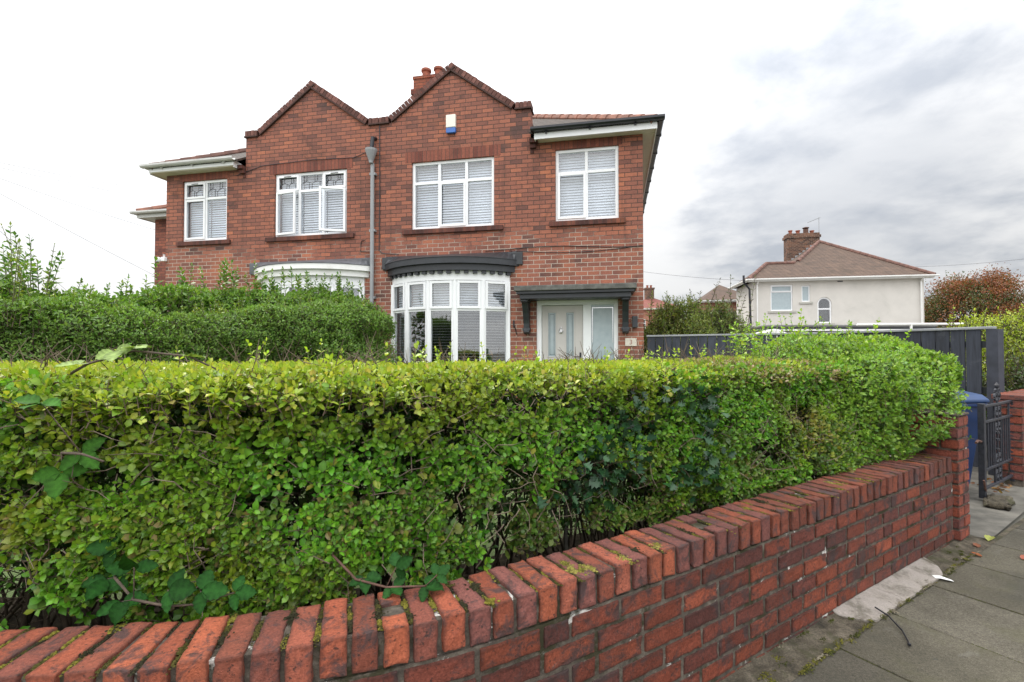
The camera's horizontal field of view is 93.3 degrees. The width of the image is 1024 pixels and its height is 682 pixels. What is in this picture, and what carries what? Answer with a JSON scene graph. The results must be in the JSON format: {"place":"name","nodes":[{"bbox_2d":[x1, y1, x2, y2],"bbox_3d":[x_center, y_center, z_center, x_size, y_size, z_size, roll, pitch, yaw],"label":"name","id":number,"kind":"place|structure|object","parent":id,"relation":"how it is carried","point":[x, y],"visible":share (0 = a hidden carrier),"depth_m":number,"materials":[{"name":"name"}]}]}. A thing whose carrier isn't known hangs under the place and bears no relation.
{"place":"outdoors","nodes":[
{"label":"outdoors","id":0,"kind":"place"},
{"bbox_2d":[129,80,378,403],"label":"brick house","id":1,"kind":"structure","parent":0,"point":[294,184],"depth_m":11.03,"materials":[{"name":"brick"}]},
{"bbox_2d":[1,194,152,274],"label":"overhead wire","id":2,"kind":"object","parent":1,"relation":"attached to","point":[70,231],"visible":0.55,"depth_m":18.95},
{"bbox_2d":[0,178,154,229],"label":"overhead wire","id":3,"kind":"object","parent":1,"relation":"attached to","point":[75,204],"visible":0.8,"depth_m":19.99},
{"bbox_2d":[156,254,166,261],"bbox_3d":[-8.391,-1.981,11.558,0.241,0.216,0.123,0,-1,-19],"label":"security camera","id":4,"kind":"object","parent":1,"relation":"attached to","point":[163,258],"visible":0.81,"depth_m":11.54,"materials":[{"name":"white plastic"}]},
{"bbox_2d":[184,179,226,241],"bbox_3d":[-7.244,-3.089,11.539,1.240,1.440,0.220,0,-1,12],"label":"window","id":5,"kind":"structure","parent":1,"relation":"in","point":[206,189],"depth_m":11.57,"materials":[{"name":"white plastic"}]},
{"bbox_2d":[249,258,369,403],"bbox_3d":[-4.570,-0.174,10.489,3.079,3.275,0.818,0,-1,12],"label":"bow window","id":6,"kind":"structure","parent":1,"relation":"in","point":[354,270],"depth_m":10.31,"materials":[{"name":"white plastic"}]},
{"bbox_2d":[276,169,346,236],"bbox_3d":[-4.532,-3.086,10.848,1.815,1.450,0.457,0,-1,12],"label":"window","id":7,"kind":"structure","parent":1,"relation":"in","point":[297,191],"depth_m":10.97,"materials":[{"name":"white plastic"}]},
{"bbox_2d":[0,411,806,601],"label":"lawn","id":8,"kind":"structure","parent":0,"point":[119,593],"depth_m":3.36,"materials":[{"name":"green plant"}]},
{"bbox_2d":[0,221,387,447],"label":"laurel hedge","id":9,"kind":"object","parent":8,"relation":"on","point":[159,298],"visible":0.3,"depth_m":6.86,"materials":[{"name":"green plant"}]},
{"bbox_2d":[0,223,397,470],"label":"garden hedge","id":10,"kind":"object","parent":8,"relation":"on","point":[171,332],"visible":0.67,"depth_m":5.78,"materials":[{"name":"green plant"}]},
{"bbox_2d":[0,482,795,632],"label":"soil bed","id":11,"kind":"object","parent":8,"relation":"on","point":[58,624],"visible":0.07,"depth_m":2.60,"materials":[{"name":"brown soil"}]},
{"bbox_2d":[0,331,893,631],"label":"garden hedge","id":12,"kind":"object","parent":11,"relation":"on","point":[238,459],"visible":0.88,"depth_m":1.81,"materials":[{"name":"green plant"}]},
{"bbox_2d":[13,394,106,500],"bbox_3d":[-1.531,0.363,1.672,0.217,0.400,0.685,1,-1,-38],"label":"bramble","id":13,"kind":"object","parent":12,"relation":"on","point":[51,478],"visible":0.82,"depth_m":1.53,"materials":[{"name":"green plant"}]},
{"bbox_2d":[51,343,232,385],"bbox_3d":[-1.338,0.091,1.748,0.630,0.166,0.120,0,-1,-7],"label":"bramble","id":14,"kind":"object","parent":12,"relation":"on","point":[110,354],"visible":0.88,"depth_m":1.74,"materials":[{"name":"green plant"}]},
{"bbox_2d":[81,530,257,628],"bbox_3d":[-1.151,0.725,1.536,0.651,0.237,0.243,0,-1,20],"label":"bramble","id":15,"kind":"object","parent":12,"relation":"on","point":[180,586],"visible":0.88,"depth_m":1.49,"materials":[{"name":"green plant"}]},
{"bbox_2d":[537,389,662,550],"bbox_3d":[0.363,0.775,2.317,0.741,1.092,0.356,1,-1,-29],"label":"ivy","id":16,"kind":"object","parent":11,"relation":"on","point":[593,483],"visible":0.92,"depth_m":2.29,"materials":[{"name":"green plant"}]},
{"bbox_2d":[643,373,735,527],"bbox_3d":[0.930,0.748,2.654,0.560,1.157,0.383,1,-1,-30],"label":"holly","id":17,"kind":"object","parent":11,"relation":"on","point":[706,404],"visible":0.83,"depth_m":2.57,"materials":[{"name":"green plant"}]},
{"bbox_2d":[702,308,972,478],"bbox_3d":[2.905,0.560,4.377,2.516,1.670,1.769,1,-1,-29],"label":"privet bush","id":18,"kind":"object","parent":8,"relation":"on","point":[902,363],"visible":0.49,"depth_m":3.68,"materials":[{"name":"green plant"}]},
{"bbox_2d":[0,0,1023,325],"label":"sky","id":19,"kind":"structure","parent":0,"point":[897,126],"materials":[{"name":"white"}]},
{"bbox_2d":[378,62,664,412],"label":"brick house","id":20,"kind":"structure","parent":0,"point":[499,212],"depth_m":9.84,"materials":[{"name":"brick"}]},
{"bbox_2d":[446,114,455,133],"bbox_3d":[-1.279,-4.551,10.145,0.210,0.385,0.072,0,-1,12],"label":"burglar alarm","id":21,"kind":"object","parent":20,"relation":"attached to","point":[451,124],"visible":1,"depth_m":10.11,"materials":[{"name":"white plastic"}]},
{"bbox_2d":[382,251,522,408],"bbox_3d":[-1.347,-0.186,9.810,3.079,3.275,0.818,0,-1,12],"label":"bow window","id":22,"kind":"structure","parent":20,"relation":"in","point":[456,271],"depth_m":9.71,"materials":[{"name":"white plastic"}]},
{"bbox_2d":[413,157,493,228],"bbox_3d":[-1.232,-3.096,10.279,1.815,1.450,0.208,0,-1,12],"label":"window","id":23,"kind":"structure","parent":20,"relation":"in","point":[481,181],"depth_m":10.29,"materials":[{"name":"white plastic"}]},
{"bbox_2d":[542,305,582,400],"bbox_3d":[1.009,0.359,9.701,0.820,2.140,0.085,0,-1,12],"label":"front door","id":24,"kind":"structure","parent":20,"relation":"in","point":[562,326],"depth_m":9.71,"materials":[{"name":"white plastic"}]},
{"bbox_2d":[556,146,618,220],"bbox_3d":[1.505,-3.121,9.701,1.240,1.440,0.204,0,-1,12],"label":"window","id":25,"kind":"structure","parent":20,"relation":"in","point":[583,214],"depth_m":9.73,"materials":[{"name":"white plastic"}]},
{"bbox_2d":[625,338,636,345],"bbox_3d":[2.298,0.021,9.338,0.216,0.155,0.020,0,-1,12],"label":"house number plaque","id":26,"kind":"object","parent":20,"relation":"attached to","point":[630,341],"visible":1,"depth_m":9.33,"materials":[{"name":"stone"}]},
{"bbox_2d":[632,316,637,327],"bbox_3d":[2.363,-0.368,9.291,0.100,0.220,0.097,0,-1,12],"label":"wall light","id":27,"kind":"object","parent":20,"relation":"attached to","point":[634,321],"visible":1,"depth_m":9.24,"materials":[{"name":"paint"}]},
{"bbox_2d":[39,353,1023,536],"bbox_3d":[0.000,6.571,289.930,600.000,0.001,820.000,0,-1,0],"label":"ground","id":28,"kind":"structure","parent":0,"point":[1019,517],"depth_m":4.24,"materials":[{"name":"grey concrete"}]},
{"bbox_2d":[0,452,953,681],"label":"garden wall","id":29,"kind":"structure","parent":28,"relation":"on","point":[717,594],"depth_m":1.82,"materials":[{"name":"brick"}]},
{"bbox_2d":[297,512,449,601],"bbox_3d":[-0.535,0.751,1.683,0.653,0.211,0.142,0,-1,17],"label":"bramble","id":30,"kind":"object","parent":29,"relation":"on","point":[431,582],"visible":0.88,"depth_m":1.62,"materials":[{"name":"leaf"},{"name":"twig bark"}]},
{"bbox_2d":[692,285,736,318],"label":"brick house","id":31,"kind":"structure","parent":28,"relation":"on","point":[721,292],"depth_m":33.71,"materials":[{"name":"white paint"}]},
{"bbox_2d":[686,274,756,355],"bbox_3d":[5.234,-0.001,12.214,1.846,3.430,1.708,0,-1,0],"label":"buddleia bush","id":32,"kind":"object","parent":28,"relation":"on","point":[726,316],"visible":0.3,"depth_m":11.85,"materials":[{"name":"green plant"}]},
{"bbox_2d":[719,535,994,681],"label":"dirt strip","id":33,"kind":"object","parent":28,"relation":"on","point":[803,650],"visible":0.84,"depth_m":2.44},
{"bbox_2d":[833,557,942,621],"bbox_3d":[2.381,1.517,2.981,1.300,0.030,0.183,1,-1,-32],"label":"cement strip","id":34,"kind":"object","parent":33,"relation":"on","point":[903,584],"visible":0.75,"depth_m":2.90,"materials":[{"name":"concrete"}]},
{"bbox_2d":[984,535,994,540],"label":"fallen leaf","id":35,"kind":"object","parent":33,"relation":"on","point":[988,537],"visible":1,"depth_m":3.75,"materials":[{"name":"yellow plant"}]},
{"bbox_2d":[856,323,963,328],"bbox_3d":[15.047,0.557,18.142,4.096,2.479,0.090,0,-1,1],"label":"handrail","id":36,"kind":"object","parent":28,"relation":"on","point":[878,324],"visible":0.38,"depth_m":18.14,"materials":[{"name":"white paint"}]},
{"bbox_2d":[904,408,969,541],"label":"gate pillar","id":37,"kind":"structure","parent":28,"relation":"on","point":[955,448],"depth_m":3.74,"materials":[{"name":"brick"}]},
{"bbox_2d":[924,263,1023,359],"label":"copper tree","id":38,"kind":"object","parent":28,"relation":"on","point":[958,294],"visible":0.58,"depth_m":29.37,"materials":[{"name":"brown plant"}]},
{"bbox_2d":[941,304,1023,436],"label":"golden hedge","id":39,"kind":"object","parent":28,"relation":"on","point":[1012,322],"visible":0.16,"depth_m":7.07,"materials":[{"name":"green plant"}]},
{"bbox_2d":[991,389,1023,486],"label":"garden wall","id":40,"kind":"structure","parent":28,"relation":"on","point":[1017,419],"depth_m":5.22,"materials":[{"name":"brick"}]},
{"bbox_2d":[974,382,1014,497],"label":"iron gate","id":41,"kind":"structure","parent":40,"relation":"attached to","point":[998,441],"depth_m":4.93,"materials":[{"name":"black metal"}]},
{"bbox_2d":[643,285,676,339],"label":"terraced house","id":42,"kind":"structure","parent":0,"point":[647,295],"depth_m":51.26,"materials":[{"name":"red brick"}]},
{"bbox_2d":[644,290,717,359],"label":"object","id":43,"kind":"object","parent":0,"point":[673,319],"visible":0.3,"depth_m":11.41,"materials":[{"name":"green plant"}]},
{"bbox_2d":[757,329,785,338],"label":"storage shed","id":44,"kind":"structure","parent":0,"point":[774,331],"depth_m":15.91,"materials":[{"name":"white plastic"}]},
{"bbox_2d":[727,227,939,326],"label":"rendered house","id":45,"kind":"structure","parent":0,"point":[813,276],"depth_m":26.57,"materials":[{"name":"white paint"}]},
{"bbox_2d":[771,285,791,310],"bbox_3d":[14.956,-2.392,26.854,1.130,1.440,0.092,0,-1,10],"label":"window","id":46,"kind":"structure","parent":45,"relation":"in","point":[781,295],"depth_m":26.85,"materials":[{"name":"white plastic"}]},
{"bbox_2d":[802,285,809,301],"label":"window","id":47,"kind":"structure","parent":45,"relation":"in","point":[805,289],"depth_m":26.63,"materials":[{"name":"white plastic"}]},
{"bbox_2d":[817,297,830,322],"bbox_3d":[17.078,-1.683,26.464,0.700,1.410,0.070,0,-1,10],"label":"arched window","id":48,"kind":"structure","parent":45,"relation":"in","point":[829,301],"depth_m":26.42,"materials":[{"name":"white plastic"}]},
{"bbox_2d":[750,325,937,337],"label":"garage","id":49,"kind":"structure","parent":0,"point":[864,328],"depth_m":18.73,"materials":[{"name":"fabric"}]},
{"bbox_2d":[792,523,1023,681],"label":"pavement","id":50,"kind":"structure","parent":0,"point":[936,625],"depth_m":2.50,"materials":[{"name":"grey concrete"}]},
{"bbox_2d":[758,545,1022,681],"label":"ground moss","id":51,"kind":"object","parent":50,"relation":"on","point":[814,660],"visible":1,"depth_m":2.47,"materials":[{"name":"green plant"}]},
{"bbox_2d":[875,606,910,645],"bbox_3d":[2.022,1.502,2.551,0.046,0.034,0.319,0,-1,12],"label":"plastic tie","id":52,"kind":"object","parent":50,"relation":"on","point":[908,642],"visible":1,"depth_m":2.56,"materials":[{"name":"black plastic"}]},
{"bbox_2d":[932,575,953,581],"bbox_3d":[2.751,1.520,3.100,0.125,0.018,0.038,-1,-1,29],"label":"paper scrap","id":53,"kind":"object","parent":50,"relation":"on","point":[938,576],"visible":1,"depth_m":3.10,"materials":[{"name":"white paper"}]},
{"bbox_2d":[814,455,1023,538],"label":"path","id":54,"kind":"structure","parent":0,"point":[984,520],"depth_m":4.40,"materials":[{"name":"grey concrete"}]},
{"bbox_2d":[646,326,1004,475],"bbox_3d":[4.448,0.738,7.700,0.850,1.753,4.825,1,-1,-40],"label":"timber fence","id":55,"kind":"object","parent":54,"relation":"on","point":[968,352],"visible":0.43,"depth_m":6.06,"materials":[{"name":"painted wood"}]},
{"bbox_2d":[900,391,989,483],"bbox_3d":[4.498,1.041,5.217,0.580,1.036,0.759,0,-1,-8],"label":"wheelie bin","id":56,"kind":"object","parent":54,"relation":"on","point":[972,400],"visible":0.12,"depth_m":4.92,"materials":[{"name":"plastic"}]},
{"bbox_2d":[970,478,1011,492],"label":"leaf litter","id":57,"kind":"object","parent":54,"relation":"on","point":[999,489],"visible":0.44,"depth_m":5.15,"materials":[{"name":"brown plant"}]},
{"bbox_2d":[983,493,1015,510],"bbox_3d":[4.606,1.524,4.575,0.395,0.102,0.206,1,-1,-40],"label":"rock","id":58,"kind":"object","parent":54,"relation":"on","point":[995,501],"visible":1,"depth_m":4.51,"materials":[{"name":"grey stone"}]},
{"bbox_2d":[982,345,1023,430],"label":"evergreen shrub","id":59,"kind":"object","parent":54,"relation":"on","point":[1018,373],"visible":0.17,"depth_m":6.43,"materials":[{"name":"green plant"}]},
{"bbox_2d":[840,518,1023,648],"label":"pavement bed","id":60,"kind":"object","parent":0,"point":[1008,530],"visible":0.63,"depth_m":3.93,"materials":[{"name":"grey concrete"}]},
{"bbox_2d":[921,259,1019,266],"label":"overhead wire","id":61,"kind":"object","parent":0,"point":[964,264],"visible":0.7,"depth_m":47.40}
]}

